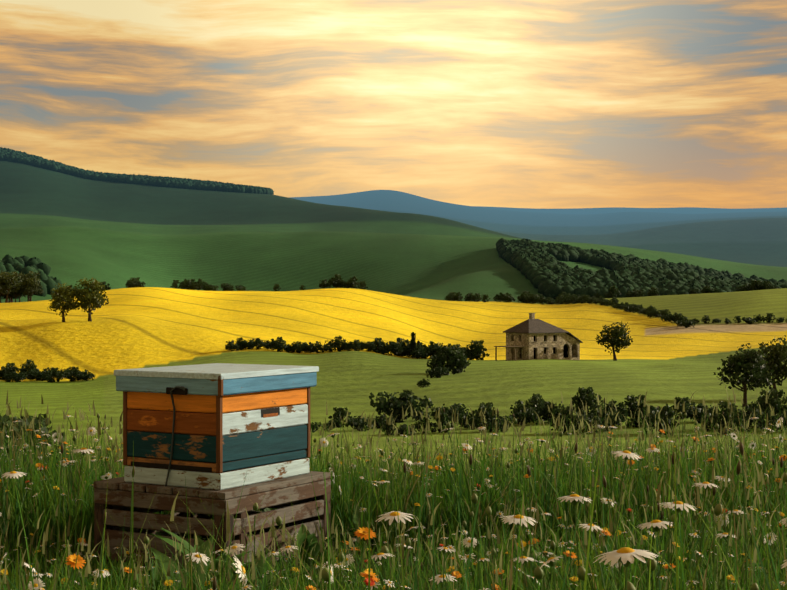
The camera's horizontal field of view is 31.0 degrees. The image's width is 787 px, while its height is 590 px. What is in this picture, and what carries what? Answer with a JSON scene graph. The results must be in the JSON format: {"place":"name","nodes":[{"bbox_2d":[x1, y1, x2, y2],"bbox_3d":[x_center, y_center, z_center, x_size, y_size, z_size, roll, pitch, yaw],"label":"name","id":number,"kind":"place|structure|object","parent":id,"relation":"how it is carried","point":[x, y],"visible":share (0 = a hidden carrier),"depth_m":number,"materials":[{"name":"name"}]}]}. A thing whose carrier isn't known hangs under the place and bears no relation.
{"place":"outdoors","nodes":[
{"label":"outdoors","id":0,"kind":"place"},
{"bbox_2d":[0,160,786,589],"bbox_3d":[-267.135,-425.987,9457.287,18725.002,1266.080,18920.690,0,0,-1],"label":"terrain","id":1,"kind":"structure","parent":0,"point":[412,260],"depth_m":564.37,"materials":[{"name":"green plant"}]},
{"bbox_2d":[0,366,12,379],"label":"hedge bush","id":2,"kind":"object","parent":1,"relation":"on","point":[6,370],"visible":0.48,"depth_m":264.07,"materials":[{"name":"green plant"}]},
{"bbox_2d":[0,270,20,302],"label":"tree","id":3,"kind":"object","parent":1,"relation":"on","point":[5,280],"visible":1,"depth_m":708.96,"materials":[{"name":"green plant"}]},
{"bbox_2d":[5,363,18,378],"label":"hedge bush","id":4,"kind":"object","parent":1,"relation":"on","point":[11,365],"visible":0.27,"depth_m":266.78,"materials":[{"name":"green plant"}]},
{"bbox_2d":[2,270,23,302],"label":"tree","id":5,"kind":"object","parent":1,"relation":"on","point":[17,277],"visible":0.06,"depth_m":721.32,"materials":[{"name":"green plant"}]},
{"bbox_2d":[3,372,27,381],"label":"hedge bush","id":6,"kind":"object","parent":1,"relation":"on","point":[17,377],"visible":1,"depth_m":258.01,"materials":[{"name":"green plant"}]},
{"bbox_2d":[10,289,23,301],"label":"tree","id":7,"kind":"object","parent":1,"relation":"on","point":[19,293],"visible":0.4,"depth_m":717.21,"materials":[{"name":"green plant"}]},
{"bbox_2d":[16,359,36,378],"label":"hedge bush","id":8,"kind":"object","parent":1,"relation":"on","point":[31,364],"visible":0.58,"depth_m":266.26,"materials":[{"name":"green plant"}]},
{"bbox_2d":[0,254,61,298],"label":"trees","id":9,"kind":"object","parent":1,"relation":"on","point":[22,264],"visible":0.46,"depth_m":1132.15,"materials":[{"name":"green plant"}]},
{"bbox_2d":[20,271,41,301],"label":"tree","id":10,"kind":"object","parent":1,"relation":"on","point":[30,273],"visible":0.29,"depth_m":737.98,"materials":[{"name":"green plant"}]},
{"bbox_2d":[0,414,62,464],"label":"bush","id":11,"kind":"object","parent":1,"relation":"on","point":[28,420],"visible":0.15,"depth_m":43.90,"materials":[{"name":"green plant"}]},
{"bbox_2d":[20,277,42,300],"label":"tree","id":12,"kind":"object","parent":1,"relation":"on","point":[30,288],"visible":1,"depth_m":716.94,"materials":[{"name":"green plant"}]},
{"bbox_2d":[1,413,70,459],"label":"bush","id":13,"kind":"object","parent":1,"relation":"on","point":[42,419],"visible":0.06,"depth_m":46.85,"materials":[{"name":"green plant"}]},
{"bbox_2d":[25,369,46,380],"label":"hedge bush","id":14,"kind":"object","parent":1,"relation":"on","point":[35,372],"visible":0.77,"depth_m":261.45,"materials":[{"name":"green plant"}]},
{"bbox_2d":[43,367,63,382],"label":"hedge bush","id":15,"kind":"object","parent":1,"relation":"on","point":[52,373],"visible":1,"depth_m":257.83,"materials":[{"name":"green plant"}]},
{"bbox_2d":[49,368,68,379],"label":"hedge bush","id":16,"kind":"object","parent":1,"relation":"on","point":[62,372],"visible":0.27,"depth_m":263.64,"materials":[{"name":"green plant"}]},
{"bbox_2d":[47,283,79,321],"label":"tree","id":17,"kind":"object","parent":1,"relation":"on","point":[62,295],"visible":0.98,"depth_m":333.40,"materials":[{"name":"green plant"}]},
{"bbox_2d":[65,366,79,380],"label":"hedge bush","id":18,"kind":"object","parent":1,"relation":"on","point":[73,370],"visible":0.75,"depth_m":260.34,"materials":[{"name":"green plant"}]},
{"bbox_2d":[78,369,94,380],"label":"hedge bush","id":19,"kind":"object","parent":1,"relation":"on","point":[89,375],"visible":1,"depth_m":258.40,"materials":[{"name":"green plant"}]},
{"bbox_2d":[68,277,108,320],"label":"tree","id":20,"kind":"object","parent":1,"relation":"on","point":[94,297],"visible":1,"depth_m":335.18,"materials":[{"name":"green plant"}]},
{"bbox_2d":[127,280,145,287],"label":"edge tree","id":21,"kind":"object","parent":1,"relation":"on","point":[137,283],"visible":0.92,"depth_m":692.62,"materials":[{"name":"green plant"}]},
{"bbox_2d":[0,147,273,194],"bbox_3d":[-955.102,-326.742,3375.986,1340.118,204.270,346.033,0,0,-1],"label":"forest trees","id":22,"kind":"object","parent":1,"relation":"on","point":[8,154],"depth_m":3287.84,"materials":[{"name":"green plant"}]},
{"bbox_2d":[170,280,180,288],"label":"edge tree","id":23,"kind":"object","parent":1,"relation":"on","point":[175,284],"visible":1,"depth_m":661.55,"materials":[{"name":"green plant"}]},
{"bbox_2d":[179,280,192,289],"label":"edge tree","id":24,"kind":"object","parent":1,"relation":"on","point":[186,285],"visible":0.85,"depth_m":664.90,"materials":[{"name":"green plant"}]},
{"bbox_2d":[190,278,205,289],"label":"edge tree","id":25,"kind":"object","parent":1,"relation":"on","point":[199,285],"visible":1,"depth_m":659.20,"materials":[{"name":"green plant"}]},
{"bbox_2d":[93,471,330,575],"bbox_3d":[-0.606,0.750,4.823,0.550,0.265,0.607,0,0,31],"label":"crate stand","id":26,"kind":"object","parent":1,"relation":"on","point":[277,494],"visible":0.58,"depth_m":4.62,"materials":[{"name":"brown wood"}]},
{"bbox_2d":[114,363,318,489],"bbox_3d":[-0.593,0.457,4.790,0.444,0.421,0.564,0,0,31],"label":"beehive","id":27,"kind":"object","parent":26,"relation":"on","point":[217,426],"visible":1,"depth_m":4.61,"materials":[{"name":"multicoloured wood"}]},
{"bbox_2d":[225,340,239,350],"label":"hedge bush","id":28,"kind":"object","parent":1,"relation":"on","point":[230,346],"visible":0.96,"depth_m":293.37,"materials":[{"name":"green plant"}]},
{"bbox_2d":[235,337,247,349],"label":"hedge bush","id":29,"kind":"object","parent":1,"relation":"on","point":[240,343],"visible":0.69,"depth_m":295.60,"materials":[{"name":"green plant"}]},
{"bbox_2d":[252,338,264,349],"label":"hedge bush","id":30,"kind":"object","parent":1,"relation":"on","point":[258,342],"visible":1,"depth_m":295.96,"materials":[{"name":"green plant"}]},
{"bbox_2d":[265,339,278,349],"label":"hedge bush","id":31,"kind":"object","parent":1,"relation":"on","point":[268,344],"visible":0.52,"depth_m":295.91,"materials":[{"name":"green plant"}]},
{"bbox_2d":[272,337,287,351],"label":"hedge bush","id":32,"kind":"object","parent":1,"relation":"on","point":[279,345],"visible":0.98,"depth_m":292.50,"materials":[{"name":"green plant"}]},
{"bbox_2d":[285,343,298,352],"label":"hedge bush","id":33,"kind":"object","parent":1,"relation":"on","point":[293,348],"visible":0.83,"depth_m":293.65,"materials":[{"name":"green plant"}]},
{"bbox_2d":[293,341,304,352],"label":"hedge bush","id":34,"kind":"object","parent":1,"relation":"on","point":[299,346],"visible":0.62,"depth_m":294.24,"materials":[{"name":"green plant"}]},
{"bbox_2d":[310,422,321,432],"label":"hedge bush","id":35,"kind":"object","parent":1,"relation":"on","point":[312,426],"visible":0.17,"depth_m":94.48,"materials":[{"name":"green plant"}]},
{"bbox_2d":[310,341,322,352],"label":"hedge bush","id":36,"kind":"object","parent":1,"relation":"on","point":[317,345],"visible":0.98,"depth_m":293.94,"materials":[{"name":"green plant"}]},
{"bbox_2d":[319,279,331,288],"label":"edge tree","id":37,"kind":"object","parent":1,"relation":"on","point":[324,283],"visible":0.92,"depth_m":674.56,"materials":[{"name":"green plant"}]},
{"bbox_2d":[319,345,333,352],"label":"hedge bush","id":38,"kind":"object","parent":1,"relation":"on","point":[325,348],"visible":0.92,"depth_m":294.30,"materials":[{"name":"green plant"}]},
{"bbox_2d":[330,274,342,287],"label":"edge tree","id":39,"kind":"object","parent":1,"relation":"on","point":[337,278],"visible":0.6,"depth_m":666.26,"materials":[{"name":"green plant"}]},
{"bbox_2d":[328,279,345,287],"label":"edge tree","id":40,"kind":"object","parent":1,"relation":"on","point":[336,283],"visible":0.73,"depth_m":665.67,"materials":[{"name":"green plant"}]},
{"bbox_2d":[332,335,347,351],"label":"hedge bush","id":41,"kind":"object","parent":1,"relation":"on","point":[337,341],"visible":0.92,"depth_m":292.81,"materials":[{"name":"green plant"}]},
{"bbox_2d":[328,407,353,427],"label":"hedge bush","id":42,"kind":"object","parent":1,"relation":"on","point":[341,411],"visible":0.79,"depth_m":101.23,"materials":[{"name":"green plant"}]},
{"bbox_2d":[344,276,358,288],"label":"edge tree","id":43,"kind":"object","parent":1,"relation":"on","point":[352,283],"visible":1,"depth_m":664.56,"materials":[{"name":"green plant"}]},
{"bbox_2d":[350,339,363,350],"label":"hedge bush","id":44,"kind":"object","parent":1,"relation":"on","point":[357,343],"visible":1,"depth_m":292.43,"materials":[{"name":"green plant"}]},
{"bbox_2d":[344,416,373,430],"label":"hedge bush","id":45,"kind":"object","parent":1,"relation":"on","point":[358,423],"visible":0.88,"depth_m":96.71,"materials":[{"name":"green plant"}]},
{"bbox_2d":[6,478,722,589],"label":"meadow weed leaves","id":46,"kind":"object","parent":1,"relation":"on","point":[302,536],"visible":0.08,"depth_m":4.32,"materials":[{"name":"green plant"}]},
{"bbox_2d":[365,341,376,351],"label":"hedge bush","id":47,"kind":"object","parent":1,"relation":"on","point":[370,347],"visible":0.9,"depth_m":295.35,"materials":[{"name":"green plant"}]},
{"bbox_2d":[371,337,384,352],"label":"hedge bush","id":48,"kind":"object","parent":1,"relation":"on","point":[378,342],"visible":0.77,"depth_m":296.19,"materials":[{"name":"green plant"}]},
{"bbox_2d":[380,418,395,434],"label":"hedge bush","id":49,"kind":"object","parent":1,"relation":"on","point":[388,428],"visible":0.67,"depth_m":91.62,"materials":[{"name":"green plant"}]},
{"bbox_2d":[379,341,402,355],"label":"hedge bush","id":50,"kind":"object","parent":1,"relation":"on","point":[391,348],"visible":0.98,"depth_m":293.76,"materials":[{"name":"green plant"}]},
{"bbox_2d":[0,386,786,589],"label":"meadow grass","id":51,"kind":"structure","parent":1,"relation":"on","point":[37,512],"depth_m":4.97,"materials":[{"name":"green plant"}]},
{"bbox_2d":[0,397,786,589],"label":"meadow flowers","id":52,"kind":"object","parent":1,"relation":"on","point":[625,556],"visible":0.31,"depth_m":3.59,"materials":[{"name":"green plant"}]},
{"bbox_2d":[394,338,406,355],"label":"hedge bush","id":53,"kind":"object","parent":1,"relation":"on","point":[401,341],"visible":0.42,"depth_m":299.48,"materials":[{"name":"green plant"}]},
{"bbox_2d":[369,391,433,422],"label":"field bush","id":54,"kind":"object","parent":1,"relation":"on","point":[394,403],"visible":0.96,"depth_m":107.42,"materials":[{"name":"green plant"}]},
{"bbox_2d":[397,345,409,356],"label":"hedge bush","id":55,"kind":"object","parent":1,"relation":"on","point":[403,352],"visible":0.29,"depth_m":298.01,"materials":[{"name":"green plant"}]},
{"bbox_2d":[397,424,416,435],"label":"hedge bush","id":56,"kind":"object","parent":1,"relation":"on","point":[401,429],"visible":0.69,"depth_m":90.93,"materials":[{"name":"green plant"}]},
{"bbox_2d":[404,339,415,356],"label":"hedge bush","id":57,"kind":"object","parent":1,"relation":"on","point":[407,342],"visible":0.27,"depth_m":298.31,"materials":[{"name":"green plant"}]},
{"bbox_2d":[410,332,416,357],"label":"cypress tree","id":58,"kind":"object","parent":1,"relation":"on","point":[413,341],"visible":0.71,"depth_m":295.84,"materials":[{"name":"green plant"}]},
{"bbox_2d":[410,347,429,358],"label":"hedge bush","id":59,"kind":"object","parent":1,"relation":"on","point":[422,352],"visible":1,"depth_m":292.34,"materials":[{"name":"green plant"}]},
{"bbox_2d":[413,416,430,433],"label":"hedge bush","id":60,"kind":"object","parent":1,"relation":"on","point":[419,428],"visible":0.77,"depth_m":93.09,"materials":[{"name":"green plant"}]},
{"bbox_2d":[417,379,430,387],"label":"field bush","id":61,"kind":"object","parent":1,"relation":"on","point":[423,383],"visible":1,"depth_m":163.93,"materials":[{"name":"green plant"}]},
{"bbox_2d":[428,343,442,356],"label":"hedge bush","id":62,"kind":"object","parent":1,"relation":"on","point":[436,349],"visible":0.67,"depth_m":294.58,"materials":[{"name":"green plant"}]},
{"bbox_2d":[425,367,448,377],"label":"field bush","id":63,"kind":"object","parent":1,"relation":"on","point":[435,372],"visible":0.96,"depth_m":189.71,"materials":[{"name":"green plant"}]},
{"bbox_2d":[425,406,453,432],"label":"hedge bush","id":64,"kind":"object","parent":1,"relation":"on","point":[443,421],"visible":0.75,"depth_m":93.49,"materials":[{"name":"green plant"}]},
{"bbox_2d":[427,346,468,374],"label":"field bush","id":65,"kind":"object","parent":1,"relation":"on","point":[450,357],"visible":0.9,"depth_m":199.63,"materials":[{"name":"green plant"}]},
{"bbox_2d":[440,343,459,356],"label":"hedge bush","id":66,"kind":"object","parent":1,"relation":"on","point":[454,347],"visible":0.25,"depth_m":293.38,"materials":[{"name":"green plant"}]},
{"bbox_2d":[436,403,469,423],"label":"hedge bush","id":67,"kind":"object","parent":1,"relation":"on","point":[458,408],"visible":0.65,"depth_m":103.12,"materials":[{"name":"green plant"}]},
{"bbox_2d":[451,291,462,300],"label":"edge tree","id":68,"kind":"object","parent":1,"relation":"on","point":[457,297],"visible":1,"depth_m":664.32,"materials":[{"name":"green plant"}]},
{"bbox_2d":[458,413,482,429],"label":"hedge bush","id":69,"kind":"object","parent":1,"relation":"on","point":[465,425],"visible":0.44,"depth_m":96.68,"materials":[{"name":"green plant"}]},
{"bbox_2d":[463,346,478,359],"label":"hedge bush","id":70,"kind":"object","parent":1,"relation":"on","point":[469,355],"visible":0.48,"depth_m":294.18,"materials":[{"name":"green plant"}]},
{"bbox_2d":[464,293,479,301],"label":"edge tree","id":71,"kind":"object","parent":1,"relation":"on","point":[470,297],"visible":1,"depth_m":679.00,"materials":[{"name":"green plant"}]},
{"bbox_2d":[464,340,489,359],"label":"hedge bush","id":72,"kind":"object","parent":1,"relation":"on","point":[478,348],"visible":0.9,"depth_m":293.84,"materials":[{"name":"green plant"}]},
{"bbox_2d":[470,402,503,431],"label":"hedge bush","id":73,"kind":"object","parent":1,"relation":"on","point":[489,417],"visible":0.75,"depth_m":93.46,"materials":[{"name":"green plant"}]},
{"bbox_2d":[493,293,504,301],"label":"edge tree","id":74,"kind":"object","parent":1,"relation":"on","point":[499,297],"visible":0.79,"depth_m":695.11,"materials":[{"name":"green plant"}]},
{"bbox_2d":[486,415,512,431],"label":"hedge bush","id":75,"kind":"object","parent":1,"relation":"on","point":[501,419],"visible":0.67,"depth_m":94.02,"materials":[{"name":"green plant"}]},
{"bbox_2d":[502,292,515,302],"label":"edge tree","id":76,"kind":"object","parent":1,"relation":"on","point":[508,298],"visible":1,"depth_m":675.99,"materials":[{"name":"green plant"}]},
{"bbox_2d":[510,400,540,425],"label":"hedge bush","id":77,"kind":"object","parent":1,"relation":"on","point":[529,414],"visible":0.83,"depth_m":98.91,"materials":[{"name":"green plant"}]},
{"bbox_2d":[525,294,538,303],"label":"edge tree","id":78,"kind":"object","parent":1,"relation":"on","point":[533,299],"visible":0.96,"depth_m":664.81,"materials":[{"name":"green plant"}]},
{"bbox_2d":[525,393,544,417],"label":"hedge bush","id":79,"kind":"object","parent":1,"relation":"on","point":[535,400],"visible":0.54,"depth_m":103.67,"materials":[{"name":"green plant"}]},
{"bbox_2d":[494,313,582,360],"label":"farmhouse","id":80,"kind":"object","parent":1,"relation":"on","point":[531,338],"visible":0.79,"depth_m":281.81,"materials":[{"name":"stone"}]},
{"bbox_2d":[531,401,567,421],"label":"hedge bush","id":81,"kind":"object","parent":1,"relation":"on","point":[542,409],"visible":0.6,"depth_m":101.33,"materials":[{"name":"green plant"}]},
{"bbox_2d":[547,404,593,434],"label":"hedge bush","id":82,"kind":"object","parent":1,"relation":"on","point":[569,418],"visible":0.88,"depth_m":91.96,"materials":[{"name":"green plant"}]},
{"bbox_2d":[570,387,602,413],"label":"hedge bush","id":83,"kind":"object","parent":1,"relation":"on","point":[587,396],"visible":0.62,"depth_m":101.53,"materials":[{"name":"green plant"}]},
{"bbox_2d":[583,410,627,431],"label":"hedge bush","id":84,"kind":"object","parent":1,"relation":"on","point":[617,421],"visible":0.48,"depth_m":93.01,"materials":[{"name":"green plant"}]},
{"bbox_2d":[595,321,632,360],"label":"tree by house","id":85,"kind":"object","parent":1,"relation":"on","point":[614,335],"visible":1,"depth_m":283.87,"materials":[{"name":"green plant"}]},
{"bbox_2d":[608,285,620,297],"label":"tree","id":86,"kind":"object","parent":1,"relation":"on","point":[612,289],"visible":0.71,"depth_m":672.53,"materials":[{"name":"green plant"}]},
{"bbox_2d":[599,399,630,418],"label":"hedge bush","id":87,"kind":"object","parent":1,"relation":"on","point":[611,405],"visible":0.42,"depth_m":101.78,"materials":[{"name":"green plant"}]},
{"bbox_2d":[617,394,653,427],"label":"hedge bush","id":88,"kind":"object","parent":1,"relation":"on","point":[631,402],"visible":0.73,"depth_m":96.79,"materials":[{"name":"green plant"}]},
{"bbox_2d":[496,238,786,299],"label":"forest trees","id":89,"kind":"object","parent":1,"relation":"on","point":[544,270],"depth_m":1120.47,"materials":[{"name":"green plant"}]},
{"bbox_2d":[626,405,668,427],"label":"hedge bush","id":90,"kind":"object","parent":1,"relation":"on","point":[653,409],"visible":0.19,"depth_m":97.30,"materials":[{"name":"green plant"}]},
{"bbox_2d":[646,309,661,317],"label":"bush","id":91,"kind":"object","parent":1,"relation":"on","point":[655,313],"visible":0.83,"depth_m":494.52,"materials":[{"name":"green plant"}]},
{"bbox_2d":[642,404,678,435],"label":"hedge bush","id":92,"kind":"object","parent":1,"relation":"on","point":[665,415],"visible":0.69,"depth_m":90.91,"materials":[{"name":"green plant"}]},
{"bbox_2d":[672,397,695,418],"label":"hedge bush","id":93,"kind":"object","parent":1,"relation":"on","point":[684,399],"visible":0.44,"depth_m":103.94,"materials":[{"name":"green plant"}]},
{"bbox_2d":[680,316,695,327],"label":"bush","id":94,"kind":"object","parent":1,"relation":"on","point":[686,323],"visible":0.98,"depth_m":452.87,"materials":[{"name":"green plant"}]},
{"bbox_2d":[678,403,718,422],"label":"hedge bush","id":95,"kind":"object","parent":1,"relation":"on","point":[698,417],"visible":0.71,"depth_m":100.67,"materials":[{"name":"green plant"}]},
{"bbox_2d":[704,401,743,434],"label":"hedge bush","id":96,"kind":"object","parent":1,"relation":"on","point":[722,404],"visible":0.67,"depth_m":91.06,"materials":[{"name":"green plant"}]},
{"bbox_2d":[713,343,774,406],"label":"tree","id":97,"kind":"object","parent":1,"relation":"on","point":[746,363],"visible":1,"depth_m":115.68,"materials":[{"name":"green plant"}]},
{"bbox_2d":[722,408,774,431],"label":"hedge bush","id":98,"kind":"object","parent":1,"relation":"on","point":[760,424],"visible":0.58,"depth_m":93.96,"materials":[{"name":"green plant"}]},
{"bbox_2d":[742,317,755,323],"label":"bush","id":99,"kind":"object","parent":1,"relation":"on","point":[748,320],"depth_m":461.89,"materials":[{"name":"green plant"}]},
{"bbox_2d":[742,398,764,413],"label":"hedge bush","id":100,"kind":"object","parent":1,"relation":"on","point":[750,405],"visible":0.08,"depth_m":102.78,"materials":[{"name":"green plant"}]},
{"bbox_2d":[748,280,762,290],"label":"edge tree","id":101,"kind":"object","parent":1,"relation":"on","point":[753,285],"visible":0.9,"depth_m":669.46,"materials":[{"name":"green plant"}]},
{"bbox_2d":[753,314,765,322],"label":"bush","id":102,"kind":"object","parent":1,"relation":"on","point":[758,319],"depth_m":464.95,"materials":[{"name":"green plant"}]},
{"bbox_2d":[751,387,786,427],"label":"hedge bush","id":103,"kind":"object","parent":1,"relation":"on","point":[775,402],"visible":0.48,"depth_m":96.55,"materials":[{"name":"green plant"}]},
{"bbox_2d":[765,313,775,322],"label":"bush","id":104,"kind":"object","parent":1,"relation":"on","point":[769,317],"depth_m":465.26,"materials":[{"name":"green plant"}]},
{"bbox_2d":[757,335,786,397],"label":"tree","id":105,"kind":"object","parent":1,"relation":"on","point":[776,357],"visible":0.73,"depth_m":124.75,"materials":[{"name":"green plant"}]},
{"bbox_2d":[768,412,786,430],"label":"hedge bush","id":106,"kind":"object","parent":1,"relation":"on","point":[777,427],"visible":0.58,"depth_m":93.47,"materials":[{"name":"green plant"}]},
{"bbox_2d":[0,0,786,208],"label":"sky","id":107,"kind":"structure","parent":0,"point":[536,104],"materials":[{"name":"orange"}]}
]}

